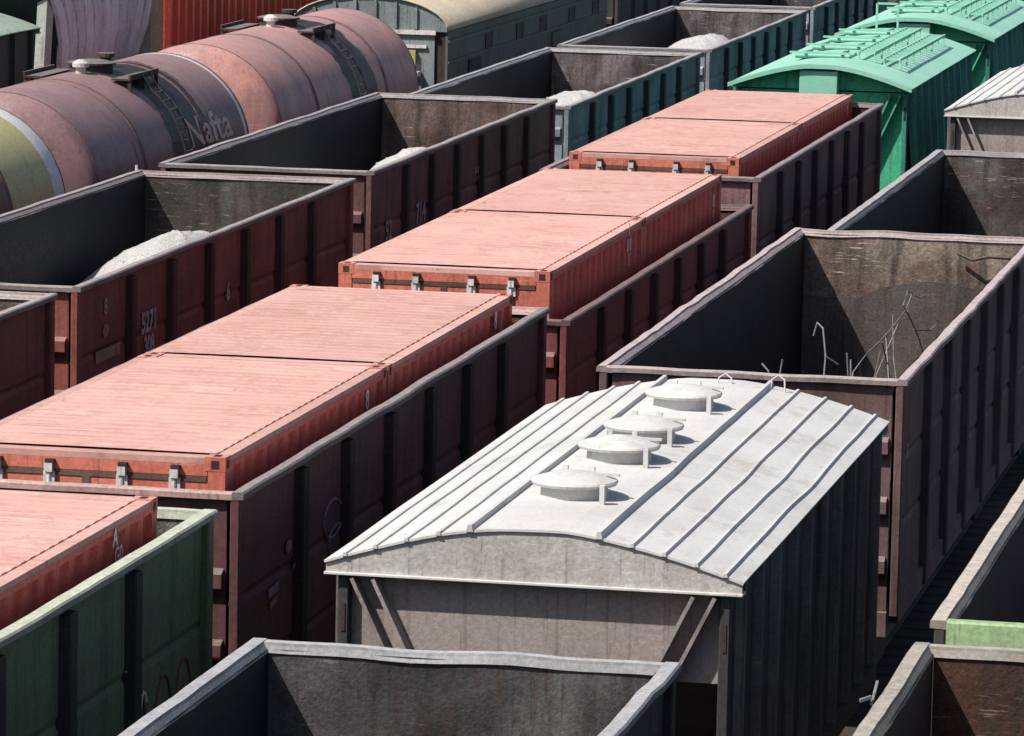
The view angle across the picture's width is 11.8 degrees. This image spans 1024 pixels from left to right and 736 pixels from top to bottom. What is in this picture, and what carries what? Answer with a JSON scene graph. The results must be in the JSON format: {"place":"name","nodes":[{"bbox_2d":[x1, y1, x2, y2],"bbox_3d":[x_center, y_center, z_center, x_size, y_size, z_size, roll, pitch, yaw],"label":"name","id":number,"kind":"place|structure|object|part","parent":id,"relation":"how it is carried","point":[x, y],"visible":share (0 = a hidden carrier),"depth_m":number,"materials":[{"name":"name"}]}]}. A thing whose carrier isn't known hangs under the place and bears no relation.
{"place":"outdoors","nodes":[
{"label":"outdoors","id":0,"kind":"place"},
{"label":"ground","id":1,"kind":"structure","parent":0,"visible":0},
{"bbox_2d":[888,0,908,6],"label":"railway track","id":2,"kind":"structure","parent":1,"relation":"on","point":[894,1],"depth_m":169.78,"materials":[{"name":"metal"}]},
{"bbox_2d":[0,108,65,213],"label":"tank car","id":3,"kind":"object","parent":2,"relation":"on","point":[30,173],"visible":0.39,"depth_m":69.09,"materials":[{"name":"yellow paint"}]},
{"bbox_2d":[0,52,248,192],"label":"tank car","id":4,"kind":"object","parent":2,"relation":"on","point":[104,117],"visible":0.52,"depth_m":75.04,"materials":[{"name":"purple paint"}]},
{"bbox_2d":[158,8,418,138],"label":"tank car","id":5,"kind":"object","parent":2,"relation":"on","point":[270,70],"visible":0.38,"depth_m":86.13,"materials":[{"name":"pink paint"}]},
{"bbox_2d":[294,0,607,89],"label":"covered van","id":6,"kind":"object","parent":2,"relation":"on","point":[444,40],"visible":0.18,"depth_m":97.03,"materials":[{"name":"beige paint"}]},
{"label":"door","id":7,"kind":"part","parent":6,"relation":"part of","materials":[{"name":"metal"}]},
{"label":"window","id":8,"kind":"part","parent":6,"relation":"part of","materials":[{"name":"glass"}]},
{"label":"window","id":9,"kind":"part","parent":6,"relation":"part of","materials":[{"name":"glass"}]},
{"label":"window","id":10,"kind":"part","parent":6,"relation":"part of","materials":[{"name":"glass"}]},
{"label":"door","id":11,"kind":"part","parent":6,"relation":"part of","materials":[{"name":"grey paint"}]},
{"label":"window","id":12,"kind":"part","parent":6,"relation":"part of","materials":[{"name":"glass"}]},
{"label":"window","id":13,"kind":"part","parent":6,"relation":"part of","materials":[{"name":"glass"}]},
{"bbox_2d":[606,0,686,27],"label":"gondola wagon","id":14,"kind":"object","parent":2,"relation":"on","point":[619,11],"visible":0.04,"depth_m":114.70,"materials":[{"name":"black metal"}]},
{"bbox_2d":[839,450,1023,735],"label":"railway track","id":15,"kind":"structure","parent":1,"relation":"on","point":[908,630],"depth_m":57.87,"materials":[{"name":"metal"}]},
{"bbox_2d":[118,638,680,735],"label":"gondola wagon","id":16,"kind":"object","parent":15,"relation":"on","point":[260,687],"visible":1,"depth_m":35.03,"materials":[{"name":"grey metal"}]},
{"bbox_2d":[324,373,889,735],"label":"hopper wagon","id":17,"kind":"object","parent":15,"relation":"on","point":[717,539],"visible":0.98,"depth_m":39.92,"materials":[{"name":"metal"}]},
{"bbox_2d":[596,227,1023,662],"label":"gondola wagon","id":18,"kind":"object","parent":15,"relation":"on","point":[948,403],"visible":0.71,"depth_m":57.70,"materials":[{"name":"red metal"}]},
{"bbox_2d":[761,359,782,373],"bbox_3d":[2.763,0.787,53.008,0.239,1.783,0.121,3,8,11],"label":"wire scrap","id":19,"kind":"object","parent":18,"relation":"on","point":[763,365],"visible":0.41,"depth_m":52.91,"materials":[{"name":"grey metal"}]},
{"bbox_2d":[813,322,838,374],"bbox_3d":[3.427,0.447,55.138,0.285,1.910,0.311,-5,10,-36],"label":"wire scrap","id":20,"kind":"object","parent":18,"relation":"on","point":[828,358],"visible":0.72,"depth_m":54.98,"materials":[{"name":"grey metal"}]},
{"bbox_2d":[846,290,936,476],"bbox_3d":[4.075,0.416,54.440,0.515,2.191,6.714,3,8,11],"label":"wire scrap","id":21,"kind":"object","parent":18,"relation":"on","point":[885,336],"visible":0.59,"depth_m":54.73,"materials":[{"name":"grey metal"}]},
{"bbox_2d":[828,149,1023,454],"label":"gondola wagon","id":22,"kind":"object","parent":15,"relation":"on","point":[981,193],"visible":0.21,"depth_m":77.74,"materials":[{"name":"black metal"}]},
{"bbox_2d":[944,64,1023,152],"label":"hopper wagon","id":23,"kind":"object","parent":15,"relation":"on","point":[988,116],"visible":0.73,"depth_m":80.69,"materials":[{"name":"metal"}]},
{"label":"railway track","id":24,"kind":"structure","parent":1,"relation":"on","visible":0},
{"bbox_2d":[852,642,1023,735],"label":"gondola wagon","id":25,"kind":"object","parent":24,"relation":"on","point":[978,690],"visible":1,"depth_m":34.97,"materials":[{"name":"brown metal"}]},
{"bbox_2d":[930,480,1023,724],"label":"gondola wagon","id":26,"kind":"object","parent":24,"relation":"on","point":[982,604],"visible":0.53,"depth_m":38.61,"materials":[{"name":"green metal"}]},
{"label":"railway track","id":27,"kind":"structure","parent":1,"relation":"on","visible":0},
{"bbox_2d":[0,291,57,419],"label":"gondola wagon","id":28,"kind":"object","parent":27,"relation":"on","point":[27,346],"visible":0.53,"depth_m":53.62,"materials":[{"name":"red metal"}]},
{"bbox_2d":[0,165,355,394],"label":"gondola wagon","id":29,"kind":"object","parent":27,"relation":"on","point":[267,236],"visible":0.62,"depth_m":63.97,"materials":[{"name":"red metal"}]},
{"bbox_2d":[79,230,209,283],"bbox_3d":[-4.367,-0.991,65.405,2.760,1.685,9.600,3,8,11],"label":"gravel heap","id":30,"kind":"object","parent":29,"relation":"on","point":[157,244],"visible":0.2,"depth_m":64.67,"materials":[{"name":"white gravel"}]},
{"bbox_2d":[158,92,557,256],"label":"gondola wagon","id":31,"kind":"object","parent":27,"relation":"on","point":[477,147],"visible":0.45,"depth_m":77.43,"materials":[{"name":"brown metal"}]},
{"bbox_2d":[364,147,425,221],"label":"gravel heap","id":32,"kind":"object","parent":31,"relation":"on","point":[403,153],"visible":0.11,"depth_m":77.49,"materials":[{"name":"white gravel"}]},
{"bbox_2d":[409,47,701,161],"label":"gondola wagon","id":33,"kind":"object","parent":27,"relation":"on","point":[628,87],"visible":0.35,"depth_m":93.59,"materials":[{"name":"teal metal"}]},
{"bbox_2d":[546,90,594,138],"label":"gravel heap","id":34,"kind":"object","parent":33,"relation":"on","point":[566,97],"visible":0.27,"depth_m":90.25,"materials":[{"name":"white gravel"}]},
{"bbox_2d":[557,6,807,92],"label":"gondola wagon","id":35,"kind":"object","parent":27,"relation":"on","point":[758,38],"visible":0.41,"depth_m":107.12,"materials":[{"name":"blue metal"}]},
{"bbox_2d":[668,33,728,75],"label":"gravel heap","id":36,"kind":"object","parent":35,"relation":"on","point":[708,41],"visible":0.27,"depth_m":105.44,"materials":[{"name":"white gravel"}]},
{"bbox_2d":[680,0,887,46],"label":"gondola wagon","id":37,"kind":"object","parent":27,"relation":"on","point":[827,17],"visible":0.23,"depth_m":116.21,"materials":[{"name":"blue metal"}]},
{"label":"railway track","id":38,"kind":"structure","parent":1,"relation":"on","visible":0},
{"bbox_2d":[0,507,217,735],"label":"gondola wagon","id":39,"kind":"object","parent":38,"relation":"on","point":[118,647],"visible":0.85,"depth_m":37.55,"materials":[{"name":"green metal"}]},
{"bbox_2d":[0,490,157,629],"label":"shipping container","id":40,"kind":"object","parent":39,"relation":"on","point":[53,545],"visible":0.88,"depth_m":37.84,"materials":[{"name":"metal"}]},
{"bbox_2d":[0,295,549,666],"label":"gondola wagon","id":41,"kind":"object","parent":38,"relation":"on","point":[283,531],"visible":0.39,"depth_m":44.39,"materials":[{"name":"red metal"}]},
{"bbox_2d":[0,354,386,490],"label":"shipping container","id":42,"kind":"object","parent":41,"relation":"on","point":[145,420],"visible":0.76,"depth_m":43.80,"materials":[{"name":"metal"}]},
{"bbox_2d":[3,472,81,482],"bbox_3d":[-4.157,1.870,42.034,1.049,1.985,0.030,3,8,11],"label":"door","id":43,"kind":"structure","parent":42,"relation":"in","point":[6,475],"depth_m":41.87,"materials":[{"name":"paint"}]},
{"bbox_2d":[90,476,207,489],"bbox_3d":[-3.080,1.921,41.820,1.049,1.985,0.030,3,8,11],"label":"door","id":44,"kind":"structure","parent":42,"relation":"in","point":[93,479],"depth_m":41.68,"materials":[{"name":"paint"}]},
{"bbox_2d":[144,284,512,400],"bbox_3d":[-1.810,0.701,50.729,2.447,2.374,6.103,3,8,11],"label":"shipping container","id":45,"kind":"object","parent":41,"relation":"on","point":[407,338],"visible":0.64,"depth_m":50.28,"materials":[{"name":"metal"}]},
{"bbox_2d":[545,204,753,404],"bbox_3d":[0.406,0.135,61.743,3.167,3.229,14.720,3,8,11],"label":"gondola wagon","id":46,"kind":"object","parent":38,"relation":"on","point":[583,343],"visible":0.25,"depth_m":59.45,"materials":[{"name":"red metal"}]},
{"bbox_2d":[338,211,643,366],"bbox_3d":[-0.189,-0.373,58.721,2.447,2.415,6.103,3,8,11],"label":"shipping container","id":47,"kind":"object","parent":46,"relation":"on","point":[562,267],"visible":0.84,"depth_m":57.45,"materials":[{"name":"metal"}]},
{"bbox_2d":[352,282,440,291],"bbox_3d":[-1.324,0.038,55.941,1.049,1.985,0.030,3,8,11],"label":"door","id":48,"kind":"structure","parent":47,"relation":"in","point":[354,285],"depth_m":55.80,"materials":[{"name":"paint"}]},
{"bbox_2d":[447,286,535,306],"bbox_3d":[-0.247,0.088,55.727,1.049,1.985,0.030,3,8,11],"label":"door","id":49,"kind":"structure","parent":47,"relation":"in","point":[523,298],"depth_m":55.54,"materials":[{"name":"paint"}]},
{"bbox_2d":[452,168,721,269],"bbox_3d":[1.024,-1.132,64.640,2.447,2.374,6.103,3,8,11],"label":"shipping container","id":50,"kind":"object","parent":46,"relation":"on","point":[674,211],"visible":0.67,"depth_m":64.24,"materials":[{"name":"metal"}]},
{"bbox_2d":[539,102,883,285],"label":"gondola wagon","id":51,"kind":"object","parent":38,"relation":"on","point":[827,181],"visible":0.2,"depth_m":74.08,"materials":[{"name":"brown metal"}]},
{"bbox_2d":[569,118,799,199],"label":"shipping container","id":52,"kind":"object","parent":51,"relation":"on","point":[743,149],"visible":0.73,"depth_m":71.59,"materials":[{"name":"metal"}]},
{"bbox_2d":[580,168,650,171],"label":"door","id":53,"kind":"structure","parent":52,"relation":"in","point":[604,169],"depth_m":70.00,"materials":[{"name":"paint"}]},
{"bbox_2d":[656,170,727,175],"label":"door","id":54,"kind":"structure","parent":52,"relation":"in","point":[680,172],"depth_m":69.80,"materials":[{"name":"paint"}]},
{"bbox_2d":[645,89,852,149],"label":"shipping container","id":55,"kind":"object","parent":51,"relation":"on","point":[816,116],"visible":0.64,"depth_m":78.51,"materials":[{"name":"metal"}]},
{"bbox_2d":[727,2,975,202],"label":"hopper wagon","id":56,"kind":"object","parent":38,"relation":"on","point":[916,82],"visible":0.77,"depth_m":86.84,"materials":[{"name":"metal"}]},
{"bbox_2d":[834,0,1023,89],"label":"hopper wagon","id":57,"kind":"object","parent":38,"relation":"on","point":[991,32],"visible":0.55,"depth_m":100.07,"materials":[{"name":"metal"}]},
{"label":"railway track","id":58,"kind":"structure","parent":1,"relation":"on","visible":0},
{"bbox_2d":[0,13,40,87],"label":"hopper wagon","id":59,"kind":"object","parent":58,"relation":"on","point":[16,47],"visible":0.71,"depth_m":82.63,"materials":[{"name":"metal"}]},
{"bbox_2d":[0,0,151,79],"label":"ribbed hopper wagon","id":60,"kind":"object","parent":58,"relation":"on","point":[70,30],"visible":0.13,"depth_m":86.01,"materials":[{"name":"grey metal"}]},
{"bbox_2d":[137,0,317,54],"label":"red box wagon","id":61,"kind":"object","parent":58,"relation":"on","point":[176,22],"visible":0.02,"depth_m":93.84,"materials":[{"name":"red paint"},{"name":"iron"},{"name":"steel"}]}
]}

